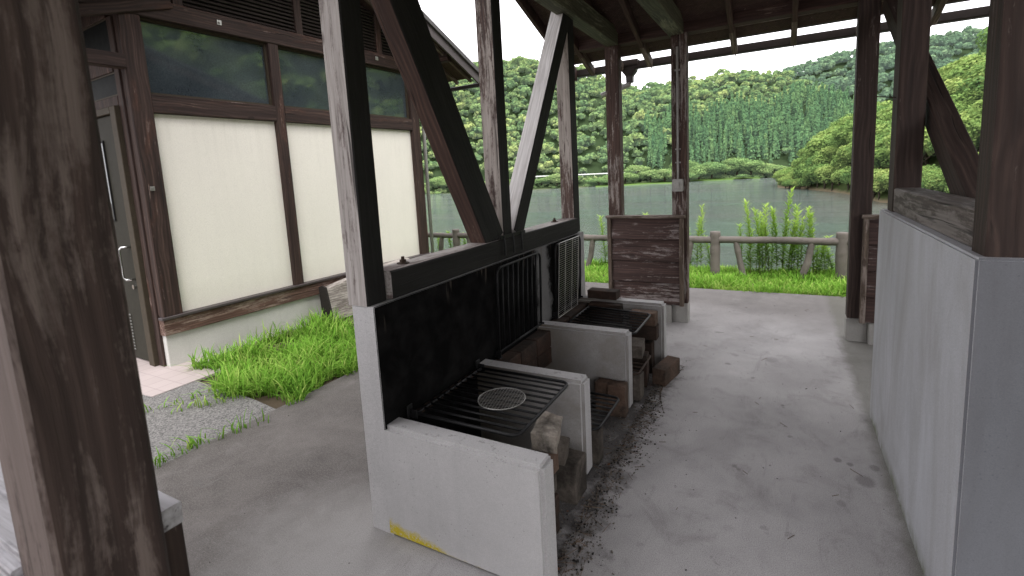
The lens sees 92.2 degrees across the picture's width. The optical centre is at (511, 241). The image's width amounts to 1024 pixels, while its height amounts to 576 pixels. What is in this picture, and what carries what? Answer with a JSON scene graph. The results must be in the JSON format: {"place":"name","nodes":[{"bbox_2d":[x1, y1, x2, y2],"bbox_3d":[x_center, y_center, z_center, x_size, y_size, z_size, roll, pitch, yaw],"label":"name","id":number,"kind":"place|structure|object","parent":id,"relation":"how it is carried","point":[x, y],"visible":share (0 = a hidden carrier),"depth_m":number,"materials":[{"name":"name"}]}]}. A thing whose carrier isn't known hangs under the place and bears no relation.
{"place":"outdoors","nodes":[
{"label":"outdoors","id":0,"kind":"place"},
{"bbox_2d":[136,355,220,396],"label":"tiled path","id":1,"kind":"structure","parent":0,"point":[157,380],"depth_m":4.33,"materials":[{"name":"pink tile"}]},
{"bbox_2d":[142,381,274,468],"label":"gravel path","id":2,"kind":"structure","parent":0,"point":[164,425],"depth_m":3.54,"materials":[{"name":"gravel"}]},
{"bbox_2d":[144,385,268,467],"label":"creeping grass","id":3,"kind":"structure","parent":2,"relation":"on","point":[191,440],"depth_m":3.27,"materials":[{"name":"plant"}]},
{"bbox_2d":[200,265,840,408],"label":"ground","id":4,"kind":"structure","parent":0,"point":[273,402],"depth_m":3.94,"materials":[{"name":"plant"}]},
{"bbox_2d":[167,306,357,405],"bbox_3d":[-1.325,0.770,5.845,2.036,0.298,5.041,1,9,29],"label":"grass patch","id":5,"kind":"object","parent":4,"relation":"on","point":[298,370],"visible":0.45,"depth_m":4.40,"materials":[{"name":"plant"}]},
{"bbox_2d":[78,0,479,366],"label":"wash house","id":6,"kind":"structure","parent":4,"relation":"on","point":[214,122],"depth_m":5.00,"materials":[{"name":"concrete"}]},
{"bbox_2d":[83,18,110,51],"bbox_3d":[-3.931,-1.759,4.522,1.130,0.319,0.020,2,9,31],"label":"window","id":7,"kind":"structure","parent":6,"relation":"in","point":[96,37],"depth_m":4.33,"materials":[{"name":"black glass"}]},
{"bbox_2d":[91,72,117,101],"bbox_3d":[-3.911,-1.381,4.573,1.130,0.196,0.020,2,9,31],"label":"window","id":8,"kind":"structure","parent":6,"relation":"in","point":[103,87],"depth_m":4.41,"materials":[{"name":"grey glass"}]},
{"bbox_2d":[97,116,148,360],"bbox_3d":[-3.860,0.011,4.727,0.928,2.308,0.122,2,9,31],"label":"door","id":9,"kind":"structure","parent":6,"relation":"in","point":[104,123],"depth_m":4.59,"materials":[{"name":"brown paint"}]},
{"bbox_2d":[140,18,272,105],"bbox_3d":[-2.944,-1.708,4.832,0.041,0.655,1.185,2,9,31],"label":"window","id":10,"kind":"structure","parent":6,"relation":"in","point":[181,61],"depth_m":4.77,"materials":[{"name":"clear glass"}]},
{"bbox_2d":[278,46,328,110],"bbox_3d":[-2.312,-1.882,5.862,0.041,0.655,1.029,2,9,31],"label":"window","id":11,"kind":"structure","parent":6,"relation":"in","point":[303,74],"depth_m":5.70,"materials":[{"name":"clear glass"}]},
{"bbox_2d":[366,65,408,118],"bbox_3d":[-1.758,-2.034,6.766,0.040,0.655,0.886,2,9,31],"label":"window","id":12,"kind":"structure","parent":6,"relation":"in","point":[387,90],"depth_m":6.81,"materials":[{"name":"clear glass"}]},
{"bbox_2d":[318,258,408,319],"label":"weathered slab","id":13,"kind":"structure","parent":4,"relation":"on","point":[334,296],"depth_m":5.87,"materials":[{"name":"grey stone"}]},
{"bbox_2d":[428,229,847,281],"bbox_3d":[1.727,0.303,8.324,9.779,0.979,0.157,1,9,29],"label":"log fence","id":14,"kind":"object","parent":4,"relation":"on","point":[714,239],"visible":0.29,"depth_m":7.35,"materials":[{"name":"wood"}]},
{"bbox_2d":[695,203,708,262],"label":"weed plant","id":15,"kind":"object","parent":4,"relation":"on","point":[701,226],"visible":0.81,"depth_m":8.08,"materials":[{"name":"green plant"}]},
{"bbox_2d":[742,198,758,273],"bbox_3d":[3.595,-0.055,7.456,0.253,1.201,0.274,3,10,38],"label":"weed plant","id":16,"kind":"object","parent":4,"relation":"on","point":[748,221],"visible":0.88,"depth_m":7.44,"materials":[{"name":"green plant"}]},
{"bbox_2d":[751,207,767,272],"bbox_3d":[3.696,0.009,7.367,0.311,1.086,0.273,-4,8,-5],"label":"weed plant","id":17,"kind":"object","parent":4,"relation":"on","point":[755,212],"visible":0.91,"depth_m":7.34,"materials":[{"name":"green plant"}]},
{"bbox_2d":[760,202,772,271],"bbox_3d":[3.777,-0.019,7.334,0.248,1.143,0.282,0,8,20],"label":"weed plant","id":18,"kind":"object","parent":4,"relation":"on","point":[765,212],"visible":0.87,"depth_m":7.34,"materials":[{"name":"green plant"}]},
{"bbox_2d":[760,224,774,274],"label":"weed plant","id":19,"kind":"object","parent":4,"relation":"on","point":[768,259],"visible":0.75,"depth_m":7.37,"materials":[{"name":"green plant"}]},
{"bbox_2d":[770,206,785,270],"bbox_3d":[4.054,-0.024,7.569,0.253,1.060,0.274,4,11,43],"label":"weed plant","id":20,"kind":"object","parent":4,"relation":"on","point":[775,235],"visible":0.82,"depth_m":7.56,"materials":[{"name":"green plant"}]},
{"bbox_2d":[777,186,794,265],"bbox_3d":[4.149,-0.166,7.511,0.311,1.346,0.273,-1,8,15],"label":"weed plant","id":21,"kind":"object","parent":4,"relation":"on","point":[785,221],"visible":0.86,"depth_m":7.49,"materials":[{"name":"green plant"}]},
{"bbox_2d":[781,210,801,270],"bbox_3d":[4.083,0.033,7.221,0.273,1.039,0.311,-8,9,-31],"label":"weed plant","id":22,"kind":"object","parent":4,"relation":"on","point":[795,221],"visible":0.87,"depth_m":7.19,"materials":[{"name":"green plant"}]},
{"bbox_2d":[793,216,811,271],"bbox_3d":[4.177,0.096,7.121,0.252,0.932,0.282,-1,8,12],"label":"weed plant","id":23,"kind":"object","parent":4,"relation":"on","point":[802,234],"visible":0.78,"depth_m":7.14,"materials":[{"name":"green plant"}]},
{"bbox_2d":[802,211,814,273],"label":"weed plant","id":24,"kind":"object","parent":4,"relation":"on","point":[809,223],"visible":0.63,"depth_m":7.08,"materials":[{"name":"green plant"}]},
{"bbox_2d":[805,205,821,272],"bbox_3d":[4.330,0.018,7.104,0.277,1.075,0.286,-9,10,-38],"label":"weed plant","id":25,"kind":"object","parent":4,"relation":"on","point":[813,229],"visible":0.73,"depth_m":7.10,"materials":[{"name":"green plant"}]},
{"bbox_2d":[154,282,923,575],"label":"concrete floor","id":26,"kind":"structure","parent":0,"point":[281,493],"depth_m":2.60,"materials":[{"name":"grey concrete"}]},
{"bbox_2d":[352,232,666,575],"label":"barbecue hearth","id":27,"kind":"object","parent":26,"relation":"on","point":[484,500],"visible":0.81,"depth_m":2.26,"materials":[{"name":"concrete"}]},
{"bbox_2d":[407,359,567,436],"bbox_3d":[-0.085,0.745,2.392,0.568,0.060,0.621,1,9,29],"label":"fire grate","id":28,"kind":"object","parent":27,"relation":"on","point":[413,413],"visible":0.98,"depth_m":2.33,"materials":[{"name":"black metal"}]},
{"bbox_2d":[416,369,477,412],"bbox_3d":[-0.322,0.763,2.528,0.047,0.011,0.580,1,9,29],"label":"hinge rail","id":29,"kind":"object","parent":28,"relation":"attached to","point":[426,403],"visible":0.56,"depth_m":2.50,"materials":[{"name":"black metal"}]},
{"bbox_2d":[477,387,525,409],"bbox_3d":[-0.049,0.743,2.332,0.230,0.007,0.230,-1,9,17],"label":"round grill","id":30,"kind":"object","parent":28,"relation":"on","point":[497,389],"visible":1,"depth_m":2.33,"materials":[{"name":"metal"}]},
{"bbox_2d":[528,358,537,366],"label":"brick","id":31,"kind":"object","parent":27,"relation":"attached to","point":[534,363],"visible":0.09,"depth_m":3.26,"materials":[{"name":"brick"}]},
{"bbox_2d":[508,339,536,364],"bbox_3d":[0.073,0.735,3.217,0.097,0.117,0.224,1,9,29],"label":"brick","id":32,"kind":"object","parent":31,"relation":"on","point":[526,349],"visible":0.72,"depth_m":3.19,"materials":[{"name":"brick"}]},
{"bbox_2d":[537,347,551,367],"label":"brick","id":33,"kind":"object","parent":27,"relation":"attached to","point":[544,359],"visible":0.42,"depth_m":3.41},
{"bbox_2d":[525,329,550,356],"bbox_3d":[0.182,0.702,3.417,0.097,0.117,0.224,1,9,29],"label":"brick","id":34,"kind":"object","parent":33,"relation":"on","point":[541,338],"visible":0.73,"depth_m":3.39,"materials":[{"name":"brick"}]},
{"bbox_2d":[552,316,568,322],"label":"brick","id":35,"kind":"object","parent":27,"relation":"attached to","point":[563,319],"visible":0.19,"depth_m":3.73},
{"bbox_2d":[552,235,582,318],"bbox_3d":[0.444,0.265,3.950,0.060,0.573,0.576,3,10,28],"label":"fire grate","id":36,"kind":"object","parent":35,"relation":"on","point":[555,314],"visible":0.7,"depth_m":3.90,"materials":[{"name":"black metal"}]},
{"bbox_2d":[558,236,578,317],"bbox_3d":[0.447,0.270,3.874,0.010,0.579,0.406,4,10,28],"label":"wire grill","id":37,"kind":"object","parent":35,"relation":"on","point":[567,275],"visible":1,"depth_m":3.85,"materials":[{"name":"metal"}]},
{"bbox_2d":[560,308,579,323],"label":"brick","id":38,"kind":"object","parent":27,"relation":"attached to","point":[571,313],"visible":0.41,"depth_m":3.90,"materials":[{"name":"brick"}]},
{"bbox_2d":[570,302,588,321],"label":"brick","id":39,"kind":"object","parent":27,"relation":"attached to","point":[581,306],"visible":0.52,"depth_m":4.08,"materials":[{"name":"brick"}]},
{"bbox_2d":[587,287,619,299],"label":"brick","id":40,"kind":"object","parent":27,"relation":"on","point":[603,293],"visible":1,"depth_m":4.11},
{"bbox_2d":[588,301,622,322],"bbox_3d":[0.769,0.580,4.043,0.272,0.152,0.078,1,9,29],"label":"brick","id":41,"kind":"object","parent":27,"relation":"attached to","point":[607,305],"visible":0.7,"depth_m":4.01,"materials":[{"name":"brick"}]},
{"bbox_2d":[566,306,650,334],"bbox_3d":[0.727,0.581,3.674,0.516,0.017,0.516,4,10,28],"label":"fire grate","id":42,"kind":"object","parent":27,"relation":"on","point":[648,315],"visible":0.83,"depth_m":3.69,"materials":[{"name":"black metal"}]},
{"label":"brick","id":43,"kind":"object","parent":27,"relation":"attached to","visible":0},
{"bbox_2d":[496,351,520,363],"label":"brick","id":44,"kind":"object","parent":43,"relation":"on","point":[511,357],"visible":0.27,"depth_m":3.04,"materials":[{"name":"brick"}]},
{"bbox_2d":[494,252,543,358],"bbox_3d":[0.051,0.388,3.235,0.060,0.563,0.656,3,10,28],"label":"fire grate","id":45,"kind":"object","parent":44,"relation":"on","point":[499,353],"visible":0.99,"depth_m":3.19,"materials":[{"name":"black metal"}]},
{"bbox_2d":[0,0,1023,575],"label":"pavilion","id":46,"kind":"structure","parent":26,"relation":"on","point":[934,300],"depth_m":1.73,"materials":[{"name":"brown wood"}]},
{"bbox_2d":[555,514,559,535],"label":"brick","id":47,"kind":"object","parent":26,"relation":"on","point":[557,523],"visible":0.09,"depth_m":2.19,"materials":[{"name":"brick"}]},
{"bbox_2d":[554,493,559,516],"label":"brick","id":48,"kind":"object","parent":47,"relation":"on","point":[557,509],"visible":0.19,"depth_m":2.16,"materials":[{"name":"brick"}]},
{"bbox_2d":[554,473,556,493],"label":"brick","id":49,"kind":"object","parent":48,"relation":"on","point":[555,485],"visible":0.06,"depth_m":2.17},
{"bbox_2d":[530,448,558,474],"bbox_3d":[0.104,0.970,2.109,0.108,0.107,0.222,2,9,32],"label":"brick","id":50,"kind":"object","parent":49,"relation":"on","point":[554,457],"visible":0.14,"depth_m":2.15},
{"bbox_2d":[530,413,563,453],"bbox_3d":[0.159,0.850,2.203,0.124,0.095,0.184,4,13,14],"label":"brick","id":51,"kind":"object","parent":50,"relation":"on","point":[546,432],"visible":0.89,"depth_m":2.13,"materials":[{"name":"brick"}]},
{"bbox_2d":[555,448,586,504],"bbox_3d":[0.284,1.166,2.457,0.134,0.203,0.154,1,9,29],"label":"brick","id":52,"kind":"object","parent":26,"relation":"on","point":[571,478],"visible":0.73,"depth_m":2.40,"materials":[{"name":"brick"}]},
{"bbox_2d":[558,435,569,465],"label":"brick","id":53,"kind":"object","parent":52,"relation":"on","point":[563,448],"visible":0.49,"depth_m":2.36,"materials":[{"name":"brick"}]},
{"bbox_2d":[591,425,603,464],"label":"brick","id":54,"kind":"object","parent":26,"relation":"on","point":[597,447],"visible":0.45,"depth_m":2.69,"materials":[{"name":"brick"}]},
{"bbox_2d":[590,391,618,430],"bbox_3d":[0.335,0.987,2.971,0.536,0.016,0.436,1,9,29],"label":"fire grate","id":55,"kind":"object","parent":54,"relation":"on","point":[616,401],"visible":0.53,"depth_m":2.91,"materials":[{"name":"black metal"}]},
{"bbox_2d":[595,377,610,413],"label":"brick","id":56,"kind":"object","parent":26,"relation":"on","point":[601,384],"visible":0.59,"depth_m":3.25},
{"bbox_2d":[607,380,628,417],"bbox_3d":[0.696,1.033,3.236,0.118,0.213,0.102,1,9,25],"label":"brick","id":57,"kind":"object","parent":26,"relation":"on","point":[618,389],"visible":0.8,"depth_m":3.19,"materials":[{"name":"brick"}]},
{"bbox_2d":[557,366,683,575],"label":"ash litter","id":58,"kind":"object","parent":26,"relation":"on","point":[573,545],"visible":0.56,"depth_m":2.51,"materials":[{"name":"black"}]},
{"bbox_2d":[632,371,643,400],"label":"brick","id":59,"kind":"object","parent":26,"relation":"on","point":[638,387],"visible":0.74,"depth_m":3.41,"materials":[{"name":"brick"}]},
{"bbox_2d":[632,351,648,386],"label":"brick","id":60,"kind":"object","parent":26,"relation":"on","point":[646,367],"visible":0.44,"depth_m":3.61,"materials":[{"name":"brick"}]},
{"bbox_2d":[632,337,644,358],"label":"brick","id":61,"kind":"object","parent":60,"relation":"on","point":[638,347],"visible":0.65,"depth_m":3.47,"materials":[{"name":"brick"}]},
{"bbox_2d":[645,340,654,373],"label":"brick","id":62,"kind":"object","parent":26,"relation":"on","point":[649,345],"visible":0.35,"depth_m":3.85,"materials":[{"name":"brick"}]},
{"bbox_2d":[632,323,658,339],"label":"brick","id":63,"kind":"object","parent":62,"relation":"on","point":[649,332],"visible":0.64,"depth_m":3.81,"materials":[{"name":"brick"}]},
{"bbox_2d":[629,309,657,325],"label":"brick","id":64,"kind":"object","parent":63,"relation":"on","point":[652,320],"visible":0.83,"depth_m":3.80,"materials":[{"name":"brick"}]},
{"bbox_2d":[652,356,679,386],"bbox_3d":[1.173,0.981,3.743,0.102,0.127,0.302,3,10,38],"label":"brick","id":65,"kind":"object","parent":26,"relation":"on","point":[665,371],"visible":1,"depth_m":3.66,"materials":[{"name":"brick"}]},
{"bbox_2d":[424,171,766,194],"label":"road embankment","id":66,"kind":"structure","parent":0,"point":[538,187],"depth_m":155.10,"materials":[{"name":"plant"}]},
{"bbox_2d":[424,170,773,193],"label":"bank scrub","id":67,"kind":"object","parent":66,"relation":"on","point":[441,189],"visible":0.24,"depth_m":154.35,"materials":[{"name":"green plant"}]},
{"bbox_2d":[624,165,650,174],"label":"shore bush","id":68,"kind":"object","parent":66,"relation":"on","point":[636,168],"visible":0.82,"depth_m":156.29,"materials":[{"name":"green plant"}]},
{"bbox_2d":[649,169,671,181],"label":"shore bush","id":69,"kind":"object","parent":66,"relation":"on","point":[665,171],"visible":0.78,"depth_m":149.74,"materials":[{"name":"green plant"}]},
{"bbox_2d":[689,164,717,179],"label":"shore bush","id":70,"kind":"object","parent":66,"relation":"on","point":[696,169],"visible":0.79,"depth_m":149.52,"materials":[{"name":"green plant"}]},
{"bbox_2d":[699,162,726,178],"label":"shore bush","id":71,"kind":"object","parent":66,"relation":"on","point":[715,166],"visible":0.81,"depth_m":149.12,"materials":[{"name":"green plant"}]},
{"bbox_2d":[720,157,751,174],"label":"shore bush","id":72,"kind":"object","parent":66,"relation":"on","point":[737,161],"visible":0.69,"depth_m":150.01,"materials":[{"name":"green plant"}]},
{"bbox_2d":[733,160,766,175],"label":"shore bush","id":73,"kind":"object","parent":66,"relation":"on","point":[754,163],"visible":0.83,"depth_m":147.46,"materials":[{"name":"green plant"}]},
{"bbox_2d":[760,165,787,173],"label":"shore bush","id":74,"kind":"object","parent":66,"relation":"on","point":[772,169],"visible":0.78,"depth_m":144.88,"materials":[{"name":"green plant"}]},
{"bbox_2d":[419,68,836,182],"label":"hill","id":75,"kind":"structure","parent":0,"point":[594,166],"depth_m":178.42,"materials":[{"name":"plant"}]},
{"bbox_2d":[419,56,852,175],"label":"broadleaf wood","id":76,"kind":"object","parent":75,"relation":"on","point":[644,98],"visible":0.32,"depth_m":197.13,"materials":[{"name":"green plant"}]},
{"bbox_2d":[643,81,853,169],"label":"cedar wood","id":77,"kind":"object","parent":75,"relation":"on","point":[838,104],"visible":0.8,"depth_m":169.74,"materials":[{"name":"plant"}]},
{"bbox_2d":[425,177,887,271],"bbox_3d":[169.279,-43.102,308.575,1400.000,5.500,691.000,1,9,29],"label":"lake water","id":78,"kind":"structure","parent":0,"point":[724,207],"depth_m":58.23,"materials":[{"name":"grey liquid"}]},
{"bbox_2d":[596,177,759,186],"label":"meadow","id":79,"kind":"structure","parent":0,"point":[669,182],"depth_m":149.64,"materials":[{"name":"green plant"}]},
{"bbox_2d":[418,0,989,89],"label":"sky","id":80,"kind":"structure","parent":0,"point":[456,18],"materials":[{"name":"white"}]},
{"bbox_2d":[584,257,846,296],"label":"lakeside grass","id":81,"kind":"structure","parent":0,"point":[793,282],"depth_m":6.81,"materials":[{"name":"plant"}]},
{"bbox_2d":[778,155,939,202],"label":"peninsula","id":82,"kind":"object","parent":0,"point":[841,188],"visible":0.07,"depth_m":69.78,"materials":[{"name":"plant"}]},
{"bbox_2d":[798,157,827,183],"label":"broadleaf tree","id":83,"kind":"object","parent":82,"relation":"on","point":[809,164],"visible":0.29,"depth_m":80.59,"materials":[{"name":"green plant"}]},
{"bbox_2d":[805,163,830,188],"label":"broadleaf tree","id":84,"kind":"object","parent":82,"relation":"on","point":[810,172],"visible":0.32,"depth_m":76.13,"materials":[{"name":"green plant"}]},
{"bbox_2d":[804,132,832,157],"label":"broadleaf tree","id":85,"kind":"object","parent":82,"relation":"on","point":[814,145],"visible":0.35,"depth_m":82.26,"materials":[{"name":"green plant"}]},
{"bbox_2d":[810,149,837,165],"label":"broadleaf tree","id":86,"kind":"object","parent":82,"relation":"on","point":[817,157],"visible":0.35,"depth_m":77.43,"materials":[{"name":"green plant"}]},
{"bbox_2d":[814,163,836,190],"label":"broadleaf tree","id":87,"kind":"object","parent":82,"relation":"on","point":[823,171],"visible":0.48,"depth_m":72.53,"materials":[{"name":"green plant"}]},
{"bbox_2d":[818,141,848,163],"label":"broadleaf tree","id":88,"kind":"object","parent":82,"relation":"on","point":[830,150],"visible":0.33,"depth_m":76.11,"materials":[{"name":"green plant"}]},
{"bbox_2d":[830,166,850,190],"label":"broadleaf tree","id":89,"kind":"object","parent":82,"relation":"on","point":[835,176],"visible":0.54,"depth_m":67.39,"materials":[{"name":"green plant"}]},
{"bbox_2d":[831,154,850,176],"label":"broadleaf tree","id":90,"kind":"object","parent":82,"relation":"on","point":[838,161],"visible":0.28,"depth_m":70.28,"materials":[{"name":"green plant"}]},
{"bbox_2d":[836,144,851,162],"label":"broadleaf tree","id":91,"kind":"object","parent":82,"relation":"on","point":[840,148],"visible":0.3,"depth_m":68.47,"materials":[{"name":"green plant"}]},
{"bbox_2d":[829,120,879,146],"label":"broadleaf tree","id":92,"kind":"object","parent":82,"relation":"on","point":[844,132],"visible":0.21,"depth_m":73.22,"materials":[{"name":"green plant"}]},
{"bbox_2d":[845,131,889,169],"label":"broadleaf tree","id":93,"kind":"object","parent":82,"relation":"on","point":[878,141],"visible":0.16,"depth_m":57.28,"materials":[{"name":"green plant"}]},
{"bbox_2d":[873,168,888,192],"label":"broadleaf tree","id":94,"kind":"object","parent":82,"relation":"on","point":[875,184],"visible":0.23,"depth_m":52.09,"materials":[{"name":"green plant"}]},
{"bbox_2d":[874,143,924,167],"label":"broadleaf tree","id":95,"kind":"object","parent":82,"relation":"on","point":[880,159],"visible":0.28,"depth_m":55.69,"materials":[{"name":"green plant"}]},
{"bbox_2d":[882,127,935,162],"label":"broadleaf tree","id":96,"kind":"object","parent":82,"relation":"on","point":[927,151],"visible":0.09,"depth_m":51.12,"materials":[{"name":"green plant"}]},
{"bbox_2d":[925,168,949,192],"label":"broadleaf tree","id":97,"kind":"object","parent":82,"relation":"on","point":[932,181],"visible":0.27,"depth_m":43.22,"materials":[{"name":"green plant"}]},
{"bbox_2d":[941,64,973,86],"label":"broadleaf tree","id":98,"kind":"object","parent":82,"relation":"on","point":[944,77],"visible":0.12,"depth_m":59.02,"materials":[{"name":"green plant"}]},
{"bbox_2d":[944,76,977,94],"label":"broadleaf tree","id":99,"kind":"object","parent":82,"relation":"on","point":[951,89],"visible":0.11,"depth_m":55.00,"materials":[{"name":"green plant"}]},
{"bbox_2d":[941,54,985,84],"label":"broadleaf tree","id":100,"kind":"object","parent":82,"relation":"on","point":[969,63],"visible":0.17,"depth_m":58.27,"materials":[{"name":"green plant"}]},
{"bbox_2d":[950,91,981,107],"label":"broadleaf tree","id":101,"kind":"object","parent":82,"relation":"on","point":[955,98],"visible":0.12,"depth_m":52.36,"materials":[{"name":"green plant"}]},
{"bbox_2d":[955,103,979,115],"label":"broadleaf tree","id":102,"kind":"object","parent":82,"relation":"on","point":[960,107],"visible":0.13,"depth_m":50.45,"materials":[{"name":"green plant"}]},
{"bbox_2d":[954,71,983,98],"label":"broadleaf tree","id":103,"kind":"object","parent":82,"relation":"on","point":[973,85],"visible":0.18,"depth_m":51.96,"materials":[{"name":"green plant"}]},
{"bbox_2d":[960,108,981,151],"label":"broadleaf tree","id":104,"kind":"object","parent":82,"relation":"on","point":[968,119],"visible":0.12,"depth_m":44.05,"materials":[{"name":"green plant"}]},
{"bbox_2d":[958,87,983,107],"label":"broadleaf tree","id":105,"kind":"object","parent":82,"relation":"on","point":[973,93],"visible":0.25,"depth_m":51.69,"materials":[{"name":"green plant"}]},
{"bbox_2d":[961,61,985,90],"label":"broadleaf tree","id":106,"kind":"object","parent":82,"relation":"on","point":[977,74],"visible":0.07,"depth_m":52.30,"materials":[{"name":"green plant"}]},
{"bbox_2d":[966,118,980,149],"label":"broadleaf tree","id":107,"kind":"object","parent":82,"relation":"on","point":[976,126],"visible":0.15,"depth_m":43.22,"materials":[{"name":"green plant"}]},
{"bbox_2d":[975,27,987,55],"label":"tall tree","id":108,"kind":"object","parent":82,"relation":"on","point":[982,48],"visible":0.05,"depth_m":59.61,"materials":[{"name":"green plant"}]},
{"bbox_2d":[794,42,984,104],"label":"mountain","id":109,"kind":"structure","parent":0,"point":[889,82],"depth_m":286.11,"materials":[{"name":"plant"}]},
{"bbox_2d":[780,25,986,104],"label":"mountain wood","id":110,"kind":"object","parent":109,"relation":"on","point":[958,40],"visible":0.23,"depth_m":288.90,"materials":[{"name":"green plant"}]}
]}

